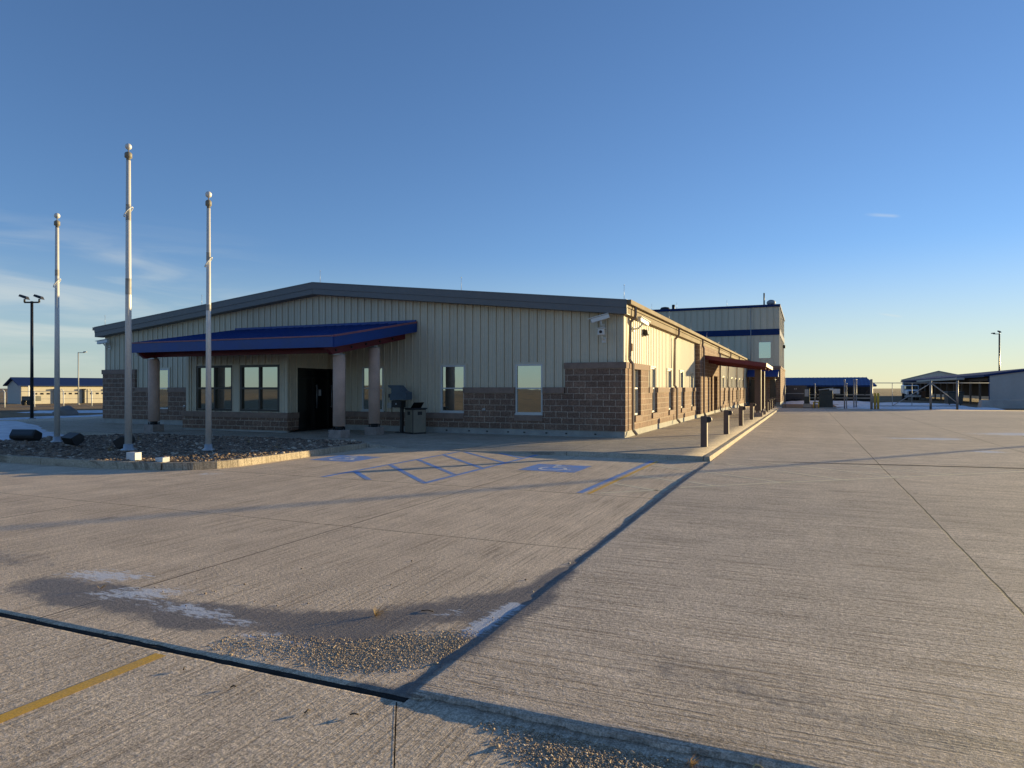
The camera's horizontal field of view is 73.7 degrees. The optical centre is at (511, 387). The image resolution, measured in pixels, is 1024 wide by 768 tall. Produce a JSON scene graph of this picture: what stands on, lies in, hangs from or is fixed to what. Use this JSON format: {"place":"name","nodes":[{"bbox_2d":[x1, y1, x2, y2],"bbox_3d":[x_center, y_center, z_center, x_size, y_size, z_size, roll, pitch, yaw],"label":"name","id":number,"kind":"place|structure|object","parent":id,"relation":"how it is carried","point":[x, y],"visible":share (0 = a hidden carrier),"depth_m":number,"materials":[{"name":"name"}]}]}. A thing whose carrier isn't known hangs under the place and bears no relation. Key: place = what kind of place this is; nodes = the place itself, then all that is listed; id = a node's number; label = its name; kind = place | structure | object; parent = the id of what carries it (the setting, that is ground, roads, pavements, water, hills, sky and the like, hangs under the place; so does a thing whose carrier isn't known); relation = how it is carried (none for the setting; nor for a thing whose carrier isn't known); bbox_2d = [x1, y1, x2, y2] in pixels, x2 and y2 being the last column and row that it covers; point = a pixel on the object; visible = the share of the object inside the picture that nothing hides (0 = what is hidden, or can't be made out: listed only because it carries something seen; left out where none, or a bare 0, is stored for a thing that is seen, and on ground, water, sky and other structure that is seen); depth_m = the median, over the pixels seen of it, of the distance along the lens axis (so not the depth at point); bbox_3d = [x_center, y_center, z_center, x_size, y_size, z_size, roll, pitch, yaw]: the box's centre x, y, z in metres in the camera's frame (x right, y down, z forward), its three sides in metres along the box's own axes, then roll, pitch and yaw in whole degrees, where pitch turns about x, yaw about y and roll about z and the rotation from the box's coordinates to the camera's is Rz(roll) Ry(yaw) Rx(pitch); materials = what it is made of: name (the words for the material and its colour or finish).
{"place":"outdoors","nodes":[
{"label":"outdoors","id":0,"kind":"place"},
{"bbox_2d":[19,410,102,412],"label":"snow","id":1,"kind":"structure","parent":0,"point":[90,411],"depth_m":49.33,"materials":[{"name":"white snow"}]},
{"bbox_2d":[197,629,478,676],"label":"gravel","id":2,"kind":"structure","parent":0,"point":[387,645],"depth_m":4.47,"materials":[{"name":"grey gravel"}]},
{"bbox_2d":[0,617,760,767],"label":"apron pavement","id":3,"kind":"structure","parent":0,"point":[167,711],"depth_m":3.52,"materials":[{"name":"concrete"}]},
{"bbox_2d":[0,613,408,701],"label":"joint","id":4,"kind":"object","parent":3,"relation":"on","point":[260,669],"visible":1,"depth_m":4.32,"materials":[{"name":"black rubber"}]},
{"bbox_2d":[394,702,396,767],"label":"joint","id":5,"kind":"object","parent":3,"relation":"on","point":[395,734],"visible":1,"depth_m":3.37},
{"bbox_2d":[687,753,701,767],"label":"dry grass tuft","id":6,"kind":"object","parent":3,"relation":"on","point":[692,763],"visible":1,"depth_m":3.09,"materials":[{"name":"plant"}]},
{"bbox_2d":[0,406,781,700],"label":"parking pavement","id":7,"kind":"structure","parent":0,"point":[478,547],"depth_m":7.50,"materials":[{"name":"concrete"}]},
{"bbox_2d":[0,443,365,469],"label":"kerb","id":8,"kind":"structure","parent":7,"relation":"on","point":[132,465],"depth_m":14.99,"materials":[{"name":"concrete"}]},
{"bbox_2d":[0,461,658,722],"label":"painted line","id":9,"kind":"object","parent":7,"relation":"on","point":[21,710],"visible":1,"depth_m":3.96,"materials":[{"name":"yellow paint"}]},
{"bbox_2d":[373,603,388,616],"bbox_3d":[-1.000,1.683,5.158,0.183,0.075,0.214,0,0,10],"label":"dry grass tuft","id":10,"kind":"object","parent":7,"relation":"on","point":[375,613],"visible":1,"depth_m":5.16,"materials":[{"name":"plant"}]},
{"bbox_2d":[92,277,749,437],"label":"office building","id":11,"kind":"structure","parent":7,"relation":"on","point":[472,362],"depth_m":24.96,"materials":[{"name":"paint"}]},
{"bbox_2d":[97,339,110,349],"bbox_3d":[-18.621,-2.000,31.217,0.688,0.461,0.439,0,0,18],"label":"security camera","id":12,"kind":"object","parent":11,"relation":"attached to","point":[102,341],"visible":1,"depth_m":31.06,"materials":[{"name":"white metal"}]},
{"bbox_2d":[160,367,170,408],"bbox_3d":[-15.458,0.035,30.115,1.120,1.870,0.145,0,0,23],"label":"window","id":13,"kind":"structure","parent":11,"relation":"in","point":[165,373],"depth_m":30.04,"materials":[{"name":"glass"}]},
{"bbox_2d":[195,364,231,410],"bbox_3d":[-11.254,-0.025,25.928,1.970,1.770,0.139,0,0,23],"label":"window","id":14,"kind":"structure","parent":11,"relation":"in","point":[221,375],"depth_m":25.87,"materials":[{"name":"clear glass"}]},
{"bbox_2d":[240,363,280,411],"bbox_3d":[-9.228,-0.025,25.058,2.000,1.770,0.139,0,0,23],"label":"window","id":15,"kind":"structure","parent":11,"relation":"in","point":[260,385],"depth_m":25.01,"materials":[{"name":"clear glass"}]},
{"bbox_2d":[295,368,334,430],"bbox_3d":[-7.367,0.428,26.195,0.183,2.325,2.600,0,0,23],"label":"entrance door","id":16,"kind":"structure","parent":11,"relation":"in","point":[315,386],"depth_m":26.05,"materials":[{"name":"black glass"}]},
{"bbox_2d":[360,365,385,411],"bbox_3d":[-5.231,0.025,25.721,1.100,1.770,0.145,0,0,23],"label":"window","id":17,"kind":"structure","parent":11,"relation":"in","point":[364,368],"depth_m":25.82,"materials":[{"name":"glass"}]},
{"bbox_2d":[439,363,466,412],"bbox_3d":[-2.098,0.020,24.375,1.120,1.780,0.145,0,0,23],"label":"window","id":18,"kind":"structure","parent":11,"relation":"in","point":[452,377],"depth_m":24.39,"materials":[{"name":"glass"}]},
{"bbox_2d":[514,362,544,414],"bbox_3d":[0.589,0.030,23.221,1.130,1.800,0.145,0,0,23],"label":"window","id":19,"kind":"structure","parent":11,"relation":"in","point":[528,376],"depth_m":23.22,"materials":[{"name":"glass"}]},
{"bbox_2d":[588,313,609,327],"bbox_3d":[2.801,-2.152,22.003,0.691,0.505,0.440,0,0,9],"label":"security camera","id":20,"kind":"object","parent":11,"relation":"attached to","point":[600,318],"visible":0.98,"depth_m":21.82,"materials":[{"name":"white metal"}]},
{"bbox_2d":[597,328,605,342],"bbox_3d":[2.886,-1.701,21.940,0.275,0.462,0.514,0,0,18],"label":"security camera","id":21,"kind":"object","parent":11,"relation":"attached to","point":[601,331],"visible":1,"depth_m":21.81,"materials":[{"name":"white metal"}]},
{"bbox_2d":[635,370,637,414],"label":"window","id":22,"kind":"structure","parent":11,"relation":"in","point":[636,371],"depth_m":23.86,"materials":[{"name":"clear glass"}]},
{"bbox_2d":[633,316,649,331],"bbox_3d":[4.334,-2.142,23.063,0.440,0.484,0.692,0,0,38],"label":"security camera","id":23,"kind":"object","parent":11,"relation":"attached to","point":[642,320],"visible":1,"depth_m":22.94,"materials":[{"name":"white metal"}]},
{"bbox_2d":[644,329,648,336],"bbox_3d":[4.849,-1.988,24.615,0.158,0.257,0.260,0,0,23],"label":"wall lamp","id":24,"kind":"object","parent":11,"relation":"attached to","point":[646,333],"visible":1,"depth_m":24.51,"materials":[{"name":"black metal"}]},
{"bbox_2d":[650,366,655,411],"bbox_3d":[5.326,0.040,26.140,0.190,1.760,1.060,0,0,23],"label":"window","id":25,"kind":"structure","parent":11,"relation":"in","point":[652,370],"depth_m":26.51,"materials":[{"name":"paint"}]},
{"bbox_2d":[667,368,671,408],"bbox_3d":[6.676,0.040,29.283,0.190,1.760,1.060,0,0,23],"label":"window","id":26,"kind":"structure","parent":11,"relation":"in","point":[669,371],"depth_m":29.65,"materials":[{"name":"paint"}]},
{"bbox_2d":[679,370,683,406],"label":"window","id":27,"kind":"structure","parent":11,"relation":"in","point":[680,373],"depth_m":32.51,"materials":[{"name":"paint"}]},
{"bbox_2d":[690,371,693,387],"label":"window","id":28,"kind":"structure","parent":11,"relation":"in","point":[690,371],"depth_m":35.40,"materials":[{"name":"glass"}]},
{"bbox_2d":[311,455,590,472],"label":"painted symbol square","id":29,"kind":"structure","parent":7,"relation":"on","point":[573,468],"depth_m":15.13,"materials":[{"name":"blue paint"}]},
{"bbox_2d":[329,456,566,469],"bbox_3d":[-1.492,1.716,15.700,6.124,0.001,1.012,0,0,22],"label":"painted symbol","id":30,"kind":"object","parent":29,"relation":"on","point":[353,457],"visible":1,"depth_m":15.11,"materials":[{"name":"white paint"}]},
{"bbox_2d":[321,452,653,492],"bbox_3d":[-0.121,1.718,14.778,5.380,0.001,5.781,0,0,23],"label":"painted line","id":31,"kind":"object","parent":7,"relation":"on","point":[480,467],"visible":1,"depth_m":14.39,"materials":[{"name":"blue paint"}]},
{"bbox_2d":[704,409,777,461],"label":"kerb","id":32,"kind":"structure","parent":7,"relation":"on","point":[712,455],"depth_m":20.99,"materials":[{"name":"concrete"}]},
{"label":"planting bed","id":33,"kind":"structure","parent":7,"relation":"on","visible":0},
{"bbox_2d":[61,432,84,446],"bbox_3d":[-11.637,1.442,18.086,0.680,0.515,0.327,0,0,37],"label":"boulder","id":34,"kind":"object","parent":33,"relation":"on","point":[73,439],"visible":0.88,"depth_m":17.93,"materials":[{"name":"grey stone"}]},
{"bbox_2d":[113,435,134,448],"bbox_3d":[-9.999,1.472,17.603,0.329,0.516,0.680,0,0,-12],"label":"boulder","id":35,"kind":"object","parent":33,"relation":"on","point":[118,442],"visible":0.48,"depth_m":17.27,"materials":[{"name":"grey stone"}]},
{"bbox_2d":[155,457,169,461],"bbox_3d":[-7.453,1.531,14.554,0.302,0.138,0.166,0,0,35],"label":"paving block","id":36,"kind":"object","parent":33,"relation":"on","point":[162,459],"depth_m":14.48,"materials":[{"name":"white paint"}]},
{"bbox_2d":[0,433,361,461],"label":"gravel","id":37,"kind":"structure","parent":33,"relation":"on","point":[174,448],"depth_m":17.89,"materials":[{"name":"grey gravel"}]},
{"bbox_2d":[9,429,41,446],"bbox_3d":[-12.870,1.351,18.071,0.680,0.519,0.324,0,0,5],"label":"floodlight","id":38,"kind":"object","parent":37,"relation":"on","point":[25,435],"visible":0.93,"depth_m":17.97,"materials":[{"name":"black metal"}]},
{"bbox_2d":[50,213,62,442],"bbox_3d":[-13.089,-1.736,19.642,0.323,6.593,0.323,0,0,23],"label":"flagpole","id":39,"kind":"object","parent":37,"relation":"on","point":[57,438],"visible":0.99,"depth_m":19.59,"materials":[{"name":"metal"}]},
{"bbox_2d":[120,143,136,450],"bbox_3d":[-9.579,-2.272,17.046,0.361,7.663,0.361,0,0,23],"label":"flagpole","id":40,"kind":"object","parent":37,"relation":"on","point":[128,445],"visible":1,"depth_m":16.99,"materials":[{"name":"metal"}]},
{"bbox_2d":[126,452,140,460],"bbox_3d":[-8.182,1.505,14.764,0.270,0.230,0.170,0,0,23],"label":"junction box","id":41,"kind":"object","parent":37,"relation":"on","point":[132,456],"visible":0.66,"depth_m":14.70,"materials":[{"name":"white paint"}]},
{"bbox_2d":[202,191,214,450],"bbox_3d":[-7.572,-1.671,17.032,0.307,6.463,0.307,0,0,23],"label":"flagpole","id":42,"kind":"object","parent":37,"relation":"on","point":[208,445],"visible":1,"depth_m":16.98,"materials":[{"name":"metal"}]},
{"bbox_2d":[19,408,776,460],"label":"walk","id":43,"kind":"structure","parent":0,"point":[680,441],"depth_m":21.24,"materials":[{"name":"concrete"}]},
{"bbox_2d":[0,421,64,439],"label":"snow","id":44,"kind":"structure","parent":43,"relation":"on","point":[6,427],"depth_m":25.55,"materials":[{"name":"white snow"}]},
{"bbox_2d":[132,320,416,438],"bbox_3d":[-8.607,-0.425,24.623,9.225,4.110,4.641,0,0,23],"label":"entrance canopy","id":45,"kind":"object","parent":43,"relation":"on","point":[337,340],"visible":0.92,"depth_m":23.32,"materials":[{"name":"blue metal"}]},
{"bbox_2d":[388,385,411,432],"bbox_3d":[-4.027,0.750,24.543,0.756,1.700,0.440,0,0,23],"label":"drop box","id":46,"kind":"object","parent":43,"relation":"on","point":[400,395],"visible":0.99,"depth_m":24.41,"materials":[{"name":"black metal"}]},
{"bbox_2d":[404,402,426,433],"bbox_3d":[-3.394,1.050,24.020,0.620,1.100,0.620,0,0,-39],"label":"rubbish bin","id":47,"kind":"object","parent":43,"relation":"on","point":[415,418],"visible":1,"depth_m":23.82,"materials":[{"name":"grey metal"}]},
{"bbox_2d":[701,416,711,446],"bbox_3d":[5.290,1.212,18.570,0.289,0.895,0.170,0,0,23],"label":"bollard","id":48,"kind":"object","parent":43,"relation":"on","point":[705,420],"visible":0.88,"depth_m":18.51,"materials":[{"name":"metal"}]},
{"bbox_2d":[724,410,732,433],"bbox_3d":[7.501,1.212,23.693,0.289,0.895,0.170,0,0,23],"label":"bollard","id":49,"kind":"object","parent":43,"relation":"on","point":[727,413],"visible":0.88,"depth_m":23.63,"materials":[{"name":"metal"}]},
{"bbox_2d":[705,355,772,416],"bbox_3d":[13.518,-0.095,40.318,3.210,3.430,7.660,0,0,23],"label":"side canopy","id":50,"kind":"object","parent":43,"relation":"on","point":[759,387],"visible":0.98,"depth_m":38.07,"materials":[{"name":"red metal"}]},
{"bbox_2d":[739,406,745,425],"bbox_3d":[9.780,1.212,28.972,0.289,0.895,0.170,0,0,23],"label":"bollard","id":51,"kind":"object","parent":43,"relation":"on","point":[741,408],"visible":0.91,"depth_m":28.91,"materials":[{"name":"metal"}]},
{"bbox_2d":[750,403,755,419],"bbox_3d":[12.197,1.212,34.573,0.289,0.895,0.170,0,0,23],"label":"bollard","id":52,"kind":"object","parent":43,"relation":"on","point":[752,405],"visible":0.88,"depth_m":34.52,"materials":[{"name":"metal"}]},
{"bbox_2d":[765,399,769,411],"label":"bollard","id":53,"kind":"object","parent":43,"relation":"on","point":[766,404],"visible":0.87,"depth_m":45.87,"materials":[{"name":"metal"}]},
{"bbox_2d":[770,398,773,408],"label":"bollard","id":54,"kind":"object","parent":43,"relation":"on","point":[771,404],"visible":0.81,"depth_m":51.55,"materials":[{"name":"metal"}]},
{"bbox_2d":[0,388,1023,417],"bbox_3d":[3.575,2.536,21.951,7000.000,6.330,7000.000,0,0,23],"label":"ground","id":55,"kind":"structure","parent":0,"point":[14,410],"depth_m":83.81,"materials":[{"name":"brown soil"}]},
{"bbox_2d":[21,386,40,404],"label":"parked cart","id":56,"kind":"object","parent":55,"relation":"on","point":[27,399],"visible":0.72,"depth_m":80.10,"materials":[{"name":"metal"}]},
{"bbox_2d":[19,294,43,418],"bbox_3d":[-26.772,-1.695,38.024,1.300,7.030,0.391,0,0,0],"label":"light pole","id":57,"kind":"object","parent":55,"relation":"on","point":[31,358],"visible":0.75,"depth_m":37.96,"materials":[{"name":"brown metal"}]},
{"bbox_2d":[0,414,102,419],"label":"snow","id":58,"kind":"structure","parent":55,"relation":"on","point":[37,417],"depth_m":38.79,"materials":[{"name":"white snow"}]},
{"bbox_2d":[3,377,102,403],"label":"cream garage","id":59,"kind":"structure","parent":55,"relation":"on","point":[69,387],"depth_m":102.52,"materials":[{"name":"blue metal"}]},
{"bbox_2d":[34,389,52,403],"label":"garage door","id":60,"kind":"structure","parent":59,"relation":"in","point":[46,397],"depth_m":100.79,"materials":[{"name":"white metal"}]},
{"bbox_2d":[60,389,79,402],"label":"garage door","id":61,"kind":"structure","parent":59,"relation":"in","point":[70,395],"depth_m":103.36,"materials":[{"name":"white metal"}]},
{"bbox_2d":[88,389,102,402],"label":"garage door","id":62,"kind":"structure","parent":59,"relation":"in","point":[96,393],"depth_m":106.09,"materials":[{"name":"white metal"}]},
{"bbox_2d":[52,405,78,415],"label":"boulder","id":63,"kind":"object","parent":55,"relation":"on","point":[67,410],"visible":0.38,"depth_m":41.53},
{"bbox_2d":[77,351,86,404],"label":"light pole","id":64,"kind":"object","parent":55,"relation":"on","point":[78,374],"visible":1,"depth_m":94.97,"materials":[{"name":"grey metal"}]},
{"bbox_2d":[653,293,784,405],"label":"tower block","id":65,"kind":"structure","parent":55,"relation":"on","point":[755,333],"depth_m":67.91,"materials":[{"name":"paint"}]},
{"bbox_2d":[749,380,754,403],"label":"door","id":66,"kind":"structure","parent":65,"relation":"in","point":[751,387],"depth_m":67.55,"materials":[{"name":"brown metal"}]},
{"bbox_2d":[758,342,770,358],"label":"window","id":67,"kind":"structure","parent":65,"relation":"in","point":[764,348],"depth_m":67.22,"materials":[{"name":"clear glass"}]},
{"bbox_2d":[770,380,775,403],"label":"door","id":68,"kind":"structure","parent":65,"relation":"in","point":[772,382],"depth_m":66.78,"materials":[{"name":"brown metal"}]},
{"bbox_2d":[786,386,806,400],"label":"cargo trailer","id":69,"kind":"object","parent":55,"relation":"on","point":[794,392],"visible":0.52,"depth_m":78.67,"materials":[{"name":"metal"}]},
{"bbox_2d":[803,388,810,407],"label":"utility cabinet","id":70,"kind":"object","parent":55,"relation":"on","point":[806,404],"visible":1,"depth_m":62.02,"materials":[{"name":"grey metal"}]},
{"bbox_2d":[816,388,835,407],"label":"transformer","id":71,"kind":"object","parent":55,"relation":"on","point":[825,398],"visible":0.94,"depth_m":59.86,"materials":[{"name":"grey metal"}]},
{"bbox_2d":[783,401,869,404],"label":"snow","id":72,"kind":"structure","parent":55,"relation":"on","point":[811,402],"depth_m":74.59,"materials":[{"name":"white snow"}]},
{"bbox_2d":[786,377,876,401],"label":"blue roof shed","id":73,"kind":"structure","parent":55,"relation":"on","point":[863,389],"depth_m":83.40,"materials":[{"name":"metal"}]},
{"bbox_2d":[829,389,839,393],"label":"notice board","id":74,"kind":"object","parent":73,"relation":"attached to","point":[836,391],"visible":0.64,"depth_m":80.83,"materials":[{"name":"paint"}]},
{"bbox_2d":[853,379,854,407],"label":"fence post","id":75,"kind":"object","parent":55,"relation":"on","point":[853,393],"visible":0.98,"depth_m":58.63,"materials":[{"name":"metal"}]},
{"bbox_2d":[874,393,875,408],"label":"guard bollard","id":76,"kind":"object","parent":55,"relation":"on","point":[874,400],"visible":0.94,"depth_m":55.75,"materials":[{"name":"metal"}]},
{"bbox_2d":[877,393,878,408],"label":"guard bollard","id":77,"kind":"object","parent":55,"relation":"on","point":[877,400],"visible":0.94,"depth_m":55.65,"materials":[{"name":"yellow metal"}]},
{"bbox_2d":[835,402,975,407],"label":"snow","id":78,"kind":"structure","parent":55,"relation":"on","point":[868,404],"depth_m":66.07,"materials":[{"name":"white snow"}]},
{"bbox_2d":[901,385,920,399],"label":"semi truck","id":79,"kind":"object","parent":55,"relation":"on","point":[907,390],"visible":0.87,"depth_m":99.58,"materials":[{"name":"paint"}]},
{"bbox_2d":[870,379,957,409],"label":"sliding gate","id":80,"kind":"structure","parent":55,"relation":"on","point":[930,384],"depth_m":55.67,"materials":[{"name":"metal"}]},
{"bbox_2d":[918,391,925,397],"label":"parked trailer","id":81,"kind":"object","parent":55,"relation":"on","point":[922,393],"visible":0.71,"depth_m":98.67,"materials":[{"name":"metal"}]},
{"bbox_2d":[842,406,1003,409],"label":"snow","id":82,"kind":"structure","parent":55,"relation":"on","point":[954,408],"depth_m":57.12,"materials":[{"name":"white snow"}]},
{"bbox_2d":[844,379,844,408],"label":"fence post","id":83,"kind":"object","parent":82,"relation":"on","point":[844,393],"visible":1,"depth_m":58.62,"materials":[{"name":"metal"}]},
{"bbox_2d":[901,371,955,396],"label":"metal shed","id":84,"kind":"structure","parent":55,"relation":"on","point":[937,373],"depth_m":139.27,"materials":[{"name":"white paint"}]},
{"bbox_2d":[944,391,963,405],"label":"refuse skip","id":85,"kind":"object","parent":55,"relation":"on","point":[948,400],"visible":0.84,"depth_m":64.96,"materials":[{"name":"black metal"}]},
{"bbox_2d":[901,369,1023,403],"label":"open carport","id":86,"kind":"object","parent":55,"relation":"on","point":[1001,385],"visible":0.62,"depth_m":78.22,"materials":[{"name":"grey metal"}]},
{"bbox_2d":[991,330,1001,370],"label":"light pole","id":87,"kind":"object","parent":55,"relation":"on","point":[998,350],"visible":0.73,"depth_m":94.94,"materials":[{"name":"grey metal"}]},
{"bbox_2d":[0,0,1023,388],"label":"sky","id":88,"kind":"structure","parent":0,"point":[857,166],"materials":[{"name":"blue"}]},
{"bbox_2d":[477,721,713,767],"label":"gravel","id":89,"kind":"structure","parent":0,"point":[587,760],"depth_m":3.20,"materials":[{"name":"grey gravel"}]},
{"bbox_2d":[406,408,1023,767],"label":"road pavement","id":90,"kind":"structure","parent":0,"point":[857,621],"depth_m":5.16,"materials":[{"name":"concrete"}]},
{"bbox_2d":[604,463,1023,492],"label":"painted line","id":91,"kind":"object","parent":90,"relation":"on","point":[781,482],"visible":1,"depth_m":12.99,"materials":[{"name":"blue paint"}]},
{"bbox_2d":[771,461,1023,468],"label":"sealed joint","id":92,"kind":"object","parent":90,"relation":"on","point":[914,465],"visible":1,"depth_m":15.07,"materials":[{"name":"black rubber"}]},
{"bbox_2d":[785,377,785,407],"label":"fence post","id":93,"kind":"object","parent":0,"point":[785,392],"visible":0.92,"depth_m":58.74,"materials":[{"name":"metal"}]},
{"bbox_2d":[978,400,1023,408],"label":"concrete barrier","id":94,"kind":"object","parent":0,"point":[1009,404],"visible":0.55,"depth_m":58.70,"materials":[{"name":"grey concrete"}]},
{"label":"fence post","id":95,"kind":"object","parent":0,"visible":0},
{"bbox_2d":[0,391,102,406],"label":"fence wire","id":96,"kind":"object","parent":95,"relation":"attached to","point":[45,391],"visible":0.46,"depth_m":77.31,"materials":[{"name":"grey metal"}]}
]}

